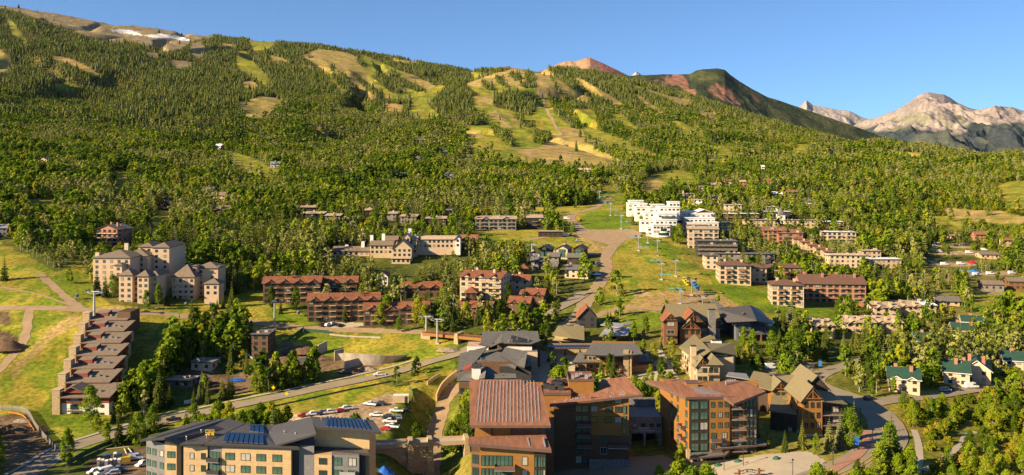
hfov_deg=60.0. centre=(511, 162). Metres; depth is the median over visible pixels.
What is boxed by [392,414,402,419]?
car
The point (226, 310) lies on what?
spruce tree
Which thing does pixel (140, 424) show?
aspen tree
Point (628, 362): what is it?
plaza building
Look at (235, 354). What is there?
spruce tree
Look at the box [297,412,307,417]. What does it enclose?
car
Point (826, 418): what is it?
window
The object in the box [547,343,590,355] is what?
solar canopy
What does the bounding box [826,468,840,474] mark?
aspen tree
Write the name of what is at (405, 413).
lot fence
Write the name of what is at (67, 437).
aspen tree
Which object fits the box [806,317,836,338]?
row house
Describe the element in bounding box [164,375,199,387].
house
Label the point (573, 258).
cabin
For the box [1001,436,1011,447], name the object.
scrub oak
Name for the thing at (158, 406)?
spruce tree
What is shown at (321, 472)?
window
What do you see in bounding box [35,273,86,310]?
path
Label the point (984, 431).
aspen tree
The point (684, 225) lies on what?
house
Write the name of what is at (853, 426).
aspen tree
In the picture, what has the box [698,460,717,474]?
aspen tree
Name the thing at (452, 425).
aspen tree
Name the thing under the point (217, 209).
house
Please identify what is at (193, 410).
aspen tree
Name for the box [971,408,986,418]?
scrub oak
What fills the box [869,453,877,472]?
spruce tree
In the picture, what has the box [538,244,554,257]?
cabin
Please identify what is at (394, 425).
pickup truck
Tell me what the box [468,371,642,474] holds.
hotel building
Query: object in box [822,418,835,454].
spruce tree
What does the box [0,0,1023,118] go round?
sky
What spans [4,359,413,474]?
sidewalk
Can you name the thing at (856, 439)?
banner post
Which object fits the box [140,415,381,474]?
apartment building
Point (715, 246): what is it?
village block
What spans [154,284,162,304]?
aspen tree
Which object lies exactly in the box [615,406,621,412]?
window
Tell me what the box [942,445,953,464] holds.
aspen tree
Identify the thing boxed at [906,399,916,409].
aspen tree
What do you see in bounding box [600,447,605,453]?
window
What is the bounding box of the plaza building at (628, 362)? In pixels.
[572,341,657,376]
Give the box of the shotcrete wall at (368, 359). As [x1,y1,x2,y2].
[338,353,406,364]
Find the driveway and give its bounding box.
[554,455,682,474]
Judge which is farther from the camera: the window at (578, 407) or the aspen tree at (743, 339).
the aspen tree at (743, 339)
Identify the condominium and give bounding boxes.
[95,221,132,246]
[261,272,323,302]
[296,204,316,213]
[300,210,327,219]
[306,289,381,321]
[322,276,359,292]
[324,212,342,222]
[362,302,398,326]
[364,207,371,219]
[378,270,390,285]
[386,210,400,220]
[397,300,429,325]
[399,214,418,222]
[399,281,442,297]
[425,215,447,225]
[444,207,454,216]
[458,267,512,302]
[459,300,496,317]
[464,286,478,299]
[475,214,516,229]
[507,295,534,312]
[510,271,533,294]
[519,263,528,273]
[519,287,548,304]
[526,214,543,228]
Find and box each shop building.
[552,325,584,342]
[575,303,597,327]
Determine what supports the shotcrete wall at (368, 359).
on the ground at (28, 379)
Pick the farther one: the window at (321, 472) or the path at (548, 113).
the path at (548, 113)
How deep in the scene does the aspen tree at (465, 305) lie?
469.87 m
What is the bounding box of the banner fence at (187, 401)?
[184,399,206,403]
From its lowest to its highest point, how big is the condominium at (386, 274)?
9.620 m
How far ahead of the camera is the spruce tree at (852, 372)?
375.18 m
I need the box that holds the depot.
[975,251,999,258]
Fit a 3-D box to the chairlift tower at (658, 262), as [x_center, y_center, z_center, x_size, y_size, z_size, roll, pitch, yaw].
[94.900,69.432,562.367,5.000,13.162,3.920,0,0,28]
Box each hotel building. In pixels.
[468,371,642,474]
[645,378,766,466]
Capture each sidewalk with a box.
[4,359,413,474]
[827,429,871,472]
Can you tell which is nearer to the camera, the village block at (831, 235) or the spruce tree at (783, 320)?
the spruce tree at (783, 320)
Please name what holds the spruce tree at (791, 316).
on the ground at (28, 379)
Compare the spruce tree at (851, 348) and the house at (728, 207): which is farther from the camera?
the house at (728, 207)
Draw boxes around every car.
[86,466,98,474]
[105,468,120,474]
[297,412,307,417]
[316,410,327,414]
[376,400,385,405]
[379,426,391,430]
[381,413,392,418]
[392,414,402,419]
[862,395,874,400]
[938,387,951,391]
[948,386,960,390]
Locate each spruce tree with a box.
[0,253,8,280]
[92,272,101,295]
[101,275,108,297]
[110,400,116,422]
[111,406,126,446]
[114,377,121,411]
[125,405,136,442]
[137,429,144,446]
[147,370,157,404]
[151,371,164,410]
[155,394,161,412]
[162,391,170,409]
[163,291,169,305]
[168,383,173,404]
[187,301,195,323]
[190,391,196,405]
[192,322,201,355]
[196,386,200,404]
[199,370,206,391]
[200,385,204,404]
[203,381,210,404]
[208,314,214,331]
[212,307,216,325]
[217,377,226,399]
[220,298,225,308]
[225,294,230,314]
[225,343,234,373]
[225,373,233,399]
[228,284,235,306]
[230,379,234,394]
[231,331,239,360]
[238,315,251,355]
[242,348,248,372]
[263,350,268,369]
[270,409,275,425]
[278,302,283,313]
[341,301,349,322]
[386,267,393,292]
[431,293,439,321]
[440,286,451,322]
[441,420,451,452]
[448,283,456,313]
[449,310,454,332]
[450,301,455,320]
[454,299,463,324]
[457,425,462,451]
[473,306,480,325]
[489,294,495,320]
[543,332,547,345]
[598,356,604,378]
[609,354,617,377]
[640,323,645,338]
[659,337,663,349]
[735,342,742,364]
[750,350,753,365]
[758,344,764,365]
[765,434,770,448]
[775,327,782,354]
[780,308,787,330]
[780,325,785,336]
[780,432,788,452]
[785,297,796,331]
[791,309,798,328]
[797,421,808,449]
[814,342,820,361]
[820,338,823,360]
[821,333,830,361]
[822,316,829,339]
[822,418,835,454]
[834,412,846,450]
[848,355,855,377]
[848,406,860,440]
[849,340,854,354]
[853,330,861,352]
[856,333,867,372]
[857,361,864,385]
[860,322,866,348]
[863,325,869,349]
[864,359,871,385]
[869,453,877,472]
[874,331,879,346]
[880,344,888,378]
[880,427,899,474]
[889,413,899,451]
[892,331,899,343]
[922,330,930,349]
[935,336,941,368]
[945,323,954,349]
[990,324,999,360]
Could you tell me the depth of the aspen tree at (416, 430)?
329.68 m
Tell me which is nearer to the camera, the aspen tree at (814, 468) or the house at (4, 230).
the aspen tree at (814, 468)
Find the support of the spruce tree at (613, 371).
on the ground at (28, 379)
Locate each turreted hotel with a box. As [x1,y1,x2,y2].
[92,240,186,303]
[170,261,226,303]
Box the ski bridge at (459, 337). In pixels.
[421,330,481,343]
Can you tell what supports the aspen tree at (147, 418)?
on the ground at (28, 379)
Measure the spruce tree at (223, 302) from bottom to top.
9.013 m
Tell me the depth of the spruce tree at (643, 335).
437.67 m
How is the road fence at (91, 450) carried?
on the ground at (28, 379)
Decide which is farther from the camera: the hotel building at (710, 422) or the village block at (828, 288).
the village block at (828, 288)
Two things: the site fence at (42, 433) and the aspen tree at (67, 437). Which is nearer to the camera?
the aspen tree at (67, 437)
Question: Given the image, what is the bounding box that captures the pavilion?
[599,322,631,339]
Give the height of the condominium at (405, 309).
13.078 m
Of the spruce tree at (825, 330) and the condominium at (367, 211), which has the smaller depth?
the spruce tree at (825, 330)
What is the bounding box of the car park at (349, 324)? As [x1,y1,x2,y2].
[329,322,363,327]
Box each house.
[0,224,15,235]
[33,229,52,241]
[37,157,50,161]
[158,200,173,209]
[164,375,199,387]
[201,187,216,193]
[211,192,228,200]
[213,204,230,215]
[215,143,223,148]
[270,160,280,167]
[444,172,452,178]
[675,190,694,199]
[680,223,707,234]
[687,199,702,205]
[710,182,721,187]
[716,251,775,264]
[718,222,732,231]
[723,203,741,210]
[739,180,745,186]
[742,218,777,226]
[759,179,770,183]
[765,206,777,210]
[772,191,782,195]
[784,219,818,227]
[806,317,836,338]
[837,314,876,333]
[856,248,880,256]
[867,300,900,314]
[869,314,904,333]
[885,362,921,395]
[890,299,921,317]
[911,329,929,342]
[914,298,937,313]
[930,295,960,306]
[940,355,971,386]
[947,234,962,239]
[948,319,980,338]
[958,312,983,322]
[966,352,992,385]
[970,231,987,239]
[998,238,1012,245]
[998,347,1023,370]
[1002,277,1023,289]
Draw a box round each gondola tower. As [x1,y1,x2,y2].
[85,289,102,315]
[270,300,278,327]
[418,314,433,330]
[429,316,444,343]
[529,252,539,270]
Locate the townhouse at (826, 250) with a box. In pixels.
[821,247,833,256]
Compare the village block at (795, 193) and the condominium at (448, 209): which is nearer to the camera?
the condominium at (448, 209)
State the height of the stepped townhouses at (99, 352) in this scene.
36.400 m
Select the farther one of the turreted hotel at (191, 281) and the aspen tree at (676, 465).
the turreted hotel at (191, 281)
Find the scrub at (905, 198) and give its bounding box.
[760,121,1023,209]
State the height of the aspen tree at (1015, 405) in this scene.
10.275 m
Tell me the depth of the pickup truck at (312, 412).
357.58 m
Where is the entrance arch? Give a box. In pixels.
[734,468,764,474]
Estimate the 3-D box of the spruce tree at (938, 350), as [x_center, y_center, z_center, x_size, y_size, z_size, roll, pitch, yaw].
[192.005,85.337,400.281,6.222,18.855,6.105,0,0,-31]
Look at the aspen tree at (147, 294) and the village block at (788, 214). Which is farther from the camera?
the village block at (788, 214)
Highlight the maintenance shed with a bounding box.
[537,229,563,236]
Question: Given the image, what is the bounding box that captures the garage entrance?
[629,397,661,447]
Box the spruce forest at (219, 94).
[0,4,1023,168]
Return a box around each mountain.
[494,58,627,75]
[628,68,879,140]
[799,100,866,125]
[853,92,1023,152]
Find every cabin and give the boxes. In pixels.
[526,249,537,263]
[530,254,546,269]
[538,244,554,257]
[544,262,560,274]
[547,250,561,261]
[556,242,572,258]
[563,264,592,278]
[566,253,582,264]
[573,244,588,256]
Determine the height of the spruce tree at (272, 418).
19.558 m
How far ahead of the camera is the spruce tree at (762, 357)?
394.17 m
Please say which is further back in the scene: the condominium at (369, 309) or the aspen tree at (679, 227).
the aspen tree at (679, 227)
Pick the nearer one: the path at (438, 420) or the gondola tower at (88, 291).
the path at (438, 420)
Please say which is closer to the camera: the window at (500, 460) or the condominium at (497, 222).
the window at (500, 460)
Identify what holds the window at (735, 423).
in the hotel building at (710, 422)
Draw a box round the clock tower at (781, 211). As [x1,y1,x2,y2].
[776,208,784,223]
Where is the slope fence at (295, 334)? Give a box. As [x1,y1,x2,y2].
[287,327,303,341]
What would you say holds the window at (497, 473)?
in the hotel building at (573, 420)
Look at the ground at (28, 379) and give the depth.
515.96 m
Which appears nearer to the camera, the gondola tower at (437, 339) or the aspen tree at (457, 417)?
the aspen tree at (457, 417)
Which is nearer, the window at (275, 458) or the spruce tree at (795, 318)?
the window at (275, 458)
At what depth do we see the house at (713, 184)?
1113.84 m
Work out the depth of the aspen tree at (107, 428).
329.89 m
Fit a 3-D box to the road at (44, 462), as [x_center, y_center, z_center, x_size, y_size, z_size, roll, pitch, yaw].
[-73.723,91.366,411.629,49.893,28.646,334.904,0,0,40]
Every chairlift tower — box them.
[653,238,661,255]
[657,261,664,279]
[671,258,680,276]
[675,288,685,303]
[687,278,696,295]
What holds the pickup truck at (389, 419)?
on the ground at (28, 379)
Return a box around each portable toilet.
[100,458,104,466]
[113,458,116,465]
[117,458,121,464]
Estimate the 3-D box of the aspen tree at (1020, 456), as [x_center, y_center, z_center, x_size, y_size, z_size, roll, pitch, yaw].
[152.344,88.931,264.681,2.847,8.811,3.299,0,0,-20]
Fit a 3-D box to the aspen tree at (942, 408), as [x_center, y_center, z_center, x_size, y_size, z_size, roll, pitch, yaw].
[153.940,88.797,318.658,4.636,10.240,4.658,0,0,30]
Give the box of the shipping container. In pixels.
[393,394,408,402]
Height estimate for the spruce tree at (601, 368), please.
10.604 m
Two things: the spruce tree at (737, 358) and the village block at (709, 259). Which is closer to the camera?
the spruce tree at (737, 358)
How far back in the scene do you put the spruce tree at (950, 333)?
437.50 m
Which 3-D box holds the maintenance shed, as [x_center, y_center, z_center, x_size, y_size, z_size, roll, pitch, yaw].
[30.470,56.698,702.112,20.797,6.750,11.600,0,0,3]
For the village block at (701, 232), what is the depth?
666.05 m
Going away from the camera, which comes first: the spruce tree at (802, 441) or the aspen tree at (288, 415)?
the spruce tree at (802, 441)
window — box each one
[70,405,78,409]
[167,451,174,457]
[167,463,174,469]
[209,451,219,457]
[209,463,219,470]
[225,452,234,459]
[225,465,234,471]
[241,453,249,460]
[241,465,249,472]
[256,454,265,460]
[256,466,265,473]
[272,454,281,461]
[272,467,281,473]
[319,458,326,464]
[319,470,326,474]
[334,457,341,465]
[334,470,341,474]
[348,458,355,465]
[472,454,478,463]
[472,467,478,474]
[481,455,484,465]
[485,455,488,465]
[489,455,492,465]
[493,455,495,465]
[496,455,511,465]
[496,472,511,474]
[522,457,527,465]
[522,470,527,474]
[534,457,536,466]
[540,457,542,466]
[576,405,581,411]
[576,415,581,422]
[576,425,581,432]
[576,436,581,442]
[576,456,581,462]
[582,405,587,411]
[582,415,587,422]
[582,428,587,432]
[582,456,587,463]
[591,406,597,411]
[591,416,597,421]
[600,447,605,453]
[605,406,611,411]
[605,416,611,422]
[615,399,621,403]
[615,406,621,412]
[615,417,621,422]
[691,401,698,408]
[691,412,698,419]
[691,422,698,429]
[691,433,698,440]
[691,443,698,450]
[700,401,707,408]
[700,412,707,418]
[700,422,707,429]
[700,432,707,439]
[700,443,707,450]
[711,433,715,438]
[711,443,715,449]
[722,432,726,438]
[733,410,741,416]
[733,421,741,426]
[733,431,741,436]
[824,406,829,411]
[824,416,829,421]
[833,406,838,411]
[833,416,838,421]
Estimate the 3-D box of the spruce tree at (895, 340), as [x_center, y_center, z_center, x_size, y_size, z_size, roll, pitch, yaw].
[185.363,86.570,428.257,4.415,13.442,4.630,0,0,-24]
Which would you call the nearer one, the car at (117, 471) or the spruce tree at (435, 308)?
the car at (117, 471)
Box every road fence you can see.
[66,423,162,466]
[236,380,391,415]
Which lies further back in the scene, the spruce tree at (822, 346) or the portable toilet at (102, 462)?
the spruce tree at (822, 346)
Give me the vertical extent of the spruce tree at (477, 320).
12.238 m
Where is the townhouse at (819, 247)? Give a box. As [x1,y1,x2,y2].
[813,244,825,255]
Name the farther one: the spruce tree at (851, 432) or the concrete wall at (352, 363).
the concrete wall at (352, 363)
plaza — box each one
[531,350,656,384]
[632,349,679,378]
[697,451,825,474]
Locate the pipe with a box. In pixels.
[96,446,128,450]
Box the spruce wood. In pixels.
[0,129,1023,330]
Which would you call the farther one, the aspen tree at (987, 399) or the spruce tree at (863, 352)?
the spruce tree at (863, 352)
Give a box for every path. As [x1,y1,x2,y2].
[0,286,82,310]
[0,305,427,333]
[0,308,33,372]
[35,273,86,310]
[422,383,458,474]
[493,110,511,127]
[510,147,617,161]
[528,233,577,239]
[535,72,562,134]
[556,237,626,325]
[566,195,614,236]
[596,296,724,316]
[911,429,923,473]
[922,431,976,470]
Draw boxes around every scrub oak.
[897,398,909,407]
[901,414,919,425]
[917,409,925,419]
[921,415,933,424]
[923,425,938,436]
[923,429,939,438]
[923,440,939,450]
[925,418,939,427]
[929,458,947,471]
[930,469,938,474]
[932,422,948,432]
[936,463,954,474]
[940,418,956,429]
[941,436,954,444]
[947,451,972,466]
[955,394,963,400]
[956,415,965,424]
[957,402,971,411]
[957,463,979,474]
[960,409,971,418]
[963,393,976,402]
[963,445,980,455]
[970,244,980,249]
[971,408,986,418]
[971,413,989,426]
[976,396,985,404]
[979,385,994,395]
[984,422,998,432]
[984,434,997,443]
[985,447,1003,460]
[992,385,1007,397]
[992,409,1008,421]
[993,431,1007,442]
[995,460,1012,469]
[998,364,1010,375]
[998,415,1010,429]
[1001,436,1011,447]
[1002,414,1017,427]
[1002,448,1016,457]
[1003,453,1015,464]
[1010,366,1020,373]
[1012,406,1023,418]
[1012,442,1018,454]
[1016,433,1023,441]
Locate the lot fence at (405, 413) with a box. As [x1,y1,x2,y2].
[400,385,412,426]
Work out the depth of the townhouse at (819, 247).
694.25 m
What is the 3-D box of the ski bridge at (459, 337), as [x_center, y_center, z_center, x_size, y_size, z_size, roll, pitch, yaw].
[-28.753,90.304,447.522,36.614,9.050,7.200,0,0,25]
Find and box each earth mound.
[0,339,24,350]
[0,423,32,432]
[282,346,310,354]
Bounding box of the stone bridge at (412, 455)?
[376,433,471,474]
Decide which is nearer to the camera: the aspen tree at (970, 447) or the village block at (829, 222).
the aspen tree at (970, 447)
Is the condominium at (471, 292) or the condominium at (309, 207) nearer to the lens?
the condominium at (471, 292)
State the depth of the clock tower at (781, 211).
843.38 m
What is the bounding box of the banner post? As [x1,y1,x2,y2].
[854,437,858,444]
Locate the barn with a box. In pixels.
[977,280,1004,291]
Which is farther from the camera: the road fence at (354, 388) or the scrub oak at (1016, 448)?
the road fence at (354, 388)
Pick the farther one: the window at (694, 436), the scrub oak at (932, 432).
the scrub oak at (932, 432)
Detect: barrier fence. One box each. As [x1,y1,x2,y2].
[304,328,328,332]
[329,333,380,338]
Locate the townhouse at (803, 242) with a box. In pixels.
[797,238,810,249]
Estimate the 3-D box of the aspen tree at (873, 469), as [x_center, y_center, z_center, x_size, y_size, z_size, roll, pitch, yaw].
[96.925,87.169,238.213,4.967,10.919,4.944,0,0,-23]
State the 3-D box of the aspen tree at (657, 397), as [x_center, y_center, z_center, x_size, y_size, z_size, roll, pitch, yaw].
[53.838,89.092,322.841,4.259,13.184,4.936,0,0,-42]
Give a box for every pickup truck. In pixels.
[113,465,127,470]
[134,459,145,466]
[166,416,180,421]
[306,410,318,415]
[323,408,336,413]
[339,405,352,409]
[363,400,377,405]
[369,411,383,416]
[373,371,385,375]
[382,417,396,422]
[385,422,399,428]
[389,407,403,411]
[401,408,411,412]
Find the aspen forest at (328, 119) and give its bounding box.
[0,11,1023,171]
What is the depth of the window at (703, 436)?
280.26 m
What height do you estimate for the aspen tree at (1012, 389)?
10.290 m
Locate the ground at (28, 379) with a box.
[0,5,1023,474]
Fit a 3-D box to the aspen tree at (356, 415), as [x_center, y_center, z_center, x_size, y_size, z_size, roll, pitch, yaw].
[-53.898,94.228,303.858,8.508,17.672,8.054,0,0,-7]
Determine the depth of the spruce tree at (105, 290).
488.62 m
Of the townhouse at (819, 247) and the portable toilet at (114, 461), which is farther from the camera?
the townhouse at (819, 247)
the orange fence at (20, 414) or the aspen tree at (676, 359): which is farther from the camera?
the aspen tree at (676, 359)
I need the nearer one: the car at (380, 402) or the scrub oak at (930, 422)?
the scrub oak at (930, 422)
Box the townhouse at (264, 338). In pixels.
[249,328,277,357]
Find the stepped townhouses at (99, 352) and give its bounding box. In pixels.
[52,308,139,414]
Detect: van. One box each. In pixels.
[94,465,112,474]
[126,452,143,459]
[764,363,776,368]
[964,382,978,387]
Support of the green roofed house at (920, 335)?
on the ground at (28, 379)
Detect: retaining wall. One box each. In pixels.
[427,373,439,384]
[436,370,456,400]
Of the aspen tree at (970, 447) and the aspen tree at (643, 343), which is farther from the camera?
the aspen tree at (643, 343)
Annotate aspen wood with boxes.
[0,127,1023,450]
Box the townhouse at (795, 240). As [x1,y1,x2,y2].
[792,236,802,245]
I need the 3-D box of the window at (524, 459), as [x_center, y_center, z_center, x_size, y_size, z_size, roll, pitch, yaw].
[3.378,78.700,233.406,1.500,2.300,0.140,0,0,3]
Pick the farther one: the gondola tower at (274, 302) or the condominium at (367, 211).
the condominium at (367, 211)
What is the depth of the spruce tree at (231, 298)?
492.41 m
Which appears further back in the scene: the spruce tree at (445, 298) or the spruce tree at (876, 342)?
the spruce tree at (445, 298)
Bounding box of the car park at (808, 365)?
[764,362,814,372]
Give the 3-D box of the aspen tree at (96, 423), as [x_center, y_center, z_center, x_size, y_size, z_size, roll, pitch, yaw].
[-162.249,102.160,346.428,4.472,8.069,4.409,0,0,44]
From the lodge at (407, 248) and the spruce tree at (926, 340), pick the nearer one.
the spruce tree at (926, 340)
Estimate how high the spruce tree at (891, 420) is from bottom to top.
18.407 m
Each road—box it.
[11,291,591,474]
[796,358,907,474]
[855,384,1006,407]
[947,290,1017,330]
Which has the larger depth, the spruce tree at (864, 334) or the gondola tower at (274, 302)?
the gondola tower at (274, 302)
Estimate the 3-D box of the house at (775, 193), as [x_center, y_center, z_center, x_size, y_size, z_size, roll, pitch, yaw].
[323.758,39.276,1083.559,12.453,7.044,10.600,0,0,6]
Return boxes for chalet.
[710,299,774,340]
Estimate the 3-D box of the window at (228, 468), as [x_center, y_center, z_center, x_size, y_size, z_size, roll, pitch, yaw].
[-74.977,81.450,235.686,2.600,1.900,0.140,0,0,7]
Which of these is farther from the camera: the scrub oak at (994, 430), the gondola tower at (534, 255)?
the gondola tower at (534, 255)
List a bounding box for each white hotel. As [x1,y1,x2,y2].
[626,200,679,237]
[680,208,718,225]
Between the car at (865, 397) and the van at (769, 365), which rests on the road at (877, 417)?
the car at (865, 397)
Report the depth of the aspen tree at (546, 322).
444.28 m
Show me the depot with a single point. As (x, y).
(990, 255)
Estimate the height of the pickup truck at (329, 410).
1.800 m
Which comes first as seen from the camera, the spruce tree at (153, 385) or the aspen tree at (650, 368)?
the aspen tree at (650, 368)
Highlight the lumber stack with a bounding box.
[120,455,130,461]
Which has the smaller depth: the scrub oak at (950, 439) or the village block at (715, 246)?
the scrub oak at (950, 439)
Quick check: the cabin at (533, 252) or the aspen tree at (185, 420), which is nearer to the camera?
the aspen tree at (185, 420)
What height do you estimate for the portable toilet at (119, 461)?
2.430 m
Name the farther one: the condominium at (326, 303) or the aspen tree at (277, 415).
the condominium at (326, 303)
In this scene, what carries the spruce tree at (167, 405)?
on the ground at (28, 379)
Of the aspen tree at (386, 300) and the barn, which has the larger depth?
the barn
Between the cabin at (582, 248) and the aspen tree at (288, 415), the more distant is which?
the cabin at (582, 248)
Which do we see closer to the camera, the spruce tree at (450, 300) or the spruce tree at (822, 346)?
the spruce tree at (822, 346)
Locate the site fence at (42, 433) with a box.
[30,413,55,450]
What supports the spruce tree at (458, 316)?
on the ground at (28, 379)
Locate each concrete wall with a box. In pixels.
[297,357,311,363]
[318,341,326,353]
[334,348,343,360]
[344,358,360,368]
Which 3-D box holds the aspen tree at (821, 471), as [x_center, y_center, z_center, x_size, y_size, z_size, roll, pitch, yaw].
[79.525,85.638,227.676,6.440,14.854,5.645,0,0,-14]
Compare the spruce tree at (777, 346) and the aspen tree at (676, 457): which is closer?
the aspen tree at (676, 457)
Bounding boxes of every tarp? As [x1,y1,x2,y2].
[229,378,245,380]
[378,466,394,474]
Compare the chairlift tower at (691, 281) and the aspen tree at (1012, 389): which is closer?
the aspen tree at (1012, 389)
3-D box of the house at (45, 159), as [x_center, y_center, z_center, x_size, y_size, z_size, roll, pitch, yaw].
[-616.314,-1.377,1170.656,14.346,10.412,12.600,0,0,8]
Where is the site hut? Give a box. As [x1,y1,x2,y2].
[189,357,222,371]
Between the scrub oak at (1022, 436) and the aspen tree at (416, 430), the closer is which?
the scrub oak at (1022, 436)
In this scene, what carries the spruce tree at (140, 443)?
on the ground at (28, 379)
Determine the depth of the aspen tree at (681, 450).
272.25 m
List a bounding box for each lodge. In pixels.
[329,228,461,263]
[457,331,541,410]
[459,234,478,251]
[659,304,721,344]
[679,334,748,381]
[749,364,846,436]
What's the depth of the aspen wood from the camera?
789.35 m
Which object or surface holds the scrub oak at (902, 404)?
on the ground at (28, 379)
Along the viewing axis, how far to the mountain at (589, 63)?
7110.23 m
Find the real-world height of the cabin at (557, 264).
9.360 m
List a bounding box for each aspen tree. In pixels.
[0,434,6,474]
[58,427,75,466]
[77,384,102,424]
[91,413,102,430]
[101,422,111,442]
[106,273,118,296]
[127,411,147,444]
[142,290,151,307]
[144,404,162,432]
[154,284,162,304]
[181,416,189,425]
[188,403,199,422]
[198,413,209,421]
[209,400,223,419]
[221,400,236,418]
[227,411,235,419]
[236,409,246,422]
[246,409,258,423]
[255,402,266,419]
[257,415,266,424]
[260,412,274,424]
[265,400,276,423]
[266,286,275,310]
[267,407,284,424]
[281,404,293,422]
[290,287,300,308]
[347,411,361,418]
[374,302,386,323]
[382,294,391,306]
[395,316,402,329]
[411,296,425,324]
[411,421,423,437]
[418,303,430,325]
[437,287,449,306]
[444,420,459,452]
[451,413,460,433]
[451,420,459,435]
[456,393,466,423]
[457,410,464,430]
[460,301,471,322]
[460,401,472,432]
[461,386,468,415]
[461,412,474,436]
[469,424,474,435]
[495,298,503,320]
[501,284,515,306]
[539,323,545,341]
[544,319,550,335]
[550,364,565,377]
[605,353,612,378]
[630,320,636,340]
[636,380,648,396]
[639,339,646,353]
[641,316,649,331]
[646,364,653,379]
[646,378,655,396]
[647,343,658,361]
[654,464,665,474]
[655,389,659,413]
[656,356,665,374]
[663,470,676,474]
[665,370,674,378]
[667,337,676,356]
[668,460,683,474]
[670,225,677,242]
[672,355,681,372]
[673,452,681,462]
[674,223,684,242]
[676,442,686,473]
[684,464,701,474]
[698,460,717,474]
[738,327,747,348]
[742,343,751,365]
[746,329,758,352]
[753,354,762,370]
[764,329,776,356]
[808,462,824,474]
[812,433,820,455]
[815,467,827,474]
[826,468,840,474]
[839,406,862,448]
[846,467,860,474]
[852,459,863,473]
[860,467,872,474]
[868,376,875,393]
[868,441,890,474]
[870,466,878,474]
[880,421,902,455]
[890,376,897,393]
[890,453,905,474]
[898,391,908,407]
[899,444,917,474]
[903,446,918,474]
[903,458,918,474]
[904,402,920,424]
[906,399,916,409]
[920,397,926,408]
[926,397,936,417]
[934,396,945,420]
[936,392,949,418]
[937,422,944,435]
[940,421,947,436]
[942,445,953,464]
[946,462,958,474]
[948,402,959,423]
[961,440,978,471]
[963,435,976,456]
[964,429,976,444]
[976,425,990,450]
[976,454,992,474]
[981,393,993,414]
[981,469,988,474]
[984,402,1002,428]
[986,445,993,460]
[988,437,995,451]
[989,388,998,407]
[992,452,1006,474]
[996,393,1000,404]
[1000,396,1008,410]
[1001,469,1011,474]
[1004,454,1010,464]
[1006,393,1022,415]
[1008,385,1018,408]
[1009,432,1022,454]
[1010,411,1018,433]
[1016,446,1023,468]
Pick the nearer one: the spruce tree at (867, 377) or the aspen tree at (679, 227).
the spruce tree at (867, 377)
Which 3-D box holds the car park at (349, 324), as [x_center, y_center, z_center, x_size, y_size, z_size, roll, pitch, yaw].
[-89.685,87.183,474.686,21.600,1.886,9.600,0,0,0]
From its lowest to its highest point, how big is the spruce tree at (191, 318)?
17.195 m
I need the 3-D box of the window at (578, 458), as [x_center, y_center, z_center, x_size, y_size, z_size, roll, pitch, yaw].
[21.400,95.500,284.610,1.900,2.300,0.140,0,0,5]
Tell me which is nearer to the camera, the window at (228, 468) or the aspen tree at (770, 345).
the window at (228, 468)
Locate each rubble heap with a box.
[13,418,32,422]
[339,368,362,372]
[360,367,378,370]
[436,347,460,351]
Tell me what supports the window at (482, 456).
in the hotel building at (573, 420)
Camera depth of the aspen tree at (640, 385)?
334.27 m
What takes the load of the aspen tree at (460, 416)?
on the ground at (28, 379)
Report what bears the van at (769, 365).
on the car park at (808, 365)
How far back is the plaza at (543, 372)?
401.91 m
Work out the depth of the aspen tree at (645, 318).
445.53 m
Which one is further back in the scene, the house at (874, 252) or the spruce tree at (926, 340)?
the house at (874, 252)
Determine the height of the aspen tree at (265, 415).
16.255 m
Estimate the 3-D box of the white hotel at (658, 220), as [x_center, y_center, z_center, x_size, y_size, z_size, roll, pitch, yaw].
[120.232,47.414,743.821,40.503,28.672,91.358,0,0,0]
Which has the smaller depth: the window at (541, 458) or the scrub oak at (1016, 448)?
the window at (541, 458)
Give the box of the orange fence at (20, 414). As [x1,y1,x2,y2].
[7,411,33,429]
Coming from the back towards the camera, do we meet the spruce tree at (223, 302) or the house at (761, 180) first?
the house at (761, 180)
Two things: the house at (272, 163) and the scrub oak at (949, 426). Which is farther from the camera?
the house at (272, 163)
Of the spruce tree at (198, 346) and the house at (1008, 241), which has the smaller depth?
the spruce tree at (198, 346)
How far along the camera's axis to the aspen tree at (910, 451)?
249.50 m
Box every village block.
[686,225,719,247]
[694,238,738,256]
[701,252,718,269]
[714,258,751,285]
[722,209,758,219]
[750,263,767,282]
[760,226,787,241]
[761,210,790,218]
[764,261,806,279]
[766,277,804,307]
[776,229,803,243]
[781,190,797,196]
[792,271,867,306]
[814,221,843,230]
[819,230,856,243]
[822,252,867,268]
[866,257,902,267]
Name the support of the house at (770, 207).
on the ground at (28, 379)
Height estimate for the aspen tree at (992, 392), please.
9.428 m
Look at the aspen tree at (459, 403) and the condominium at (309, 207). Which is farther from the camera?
the condominium at (309, 207)
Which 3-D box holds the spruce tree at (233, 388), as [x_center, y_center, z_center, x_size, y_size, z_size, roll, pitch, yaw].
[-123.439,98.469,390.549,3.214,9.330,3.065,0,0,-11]
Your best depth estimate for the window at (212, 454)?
236.58 m
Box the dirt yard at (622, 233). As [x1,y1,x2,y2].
[577,229,640,244]
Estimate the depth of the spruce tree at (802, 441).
283.77 m
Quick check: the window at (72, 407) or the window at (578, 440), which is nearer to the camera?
the window at (578, 440)
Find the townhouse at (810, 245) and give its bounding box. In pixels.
[806,241,817,252]

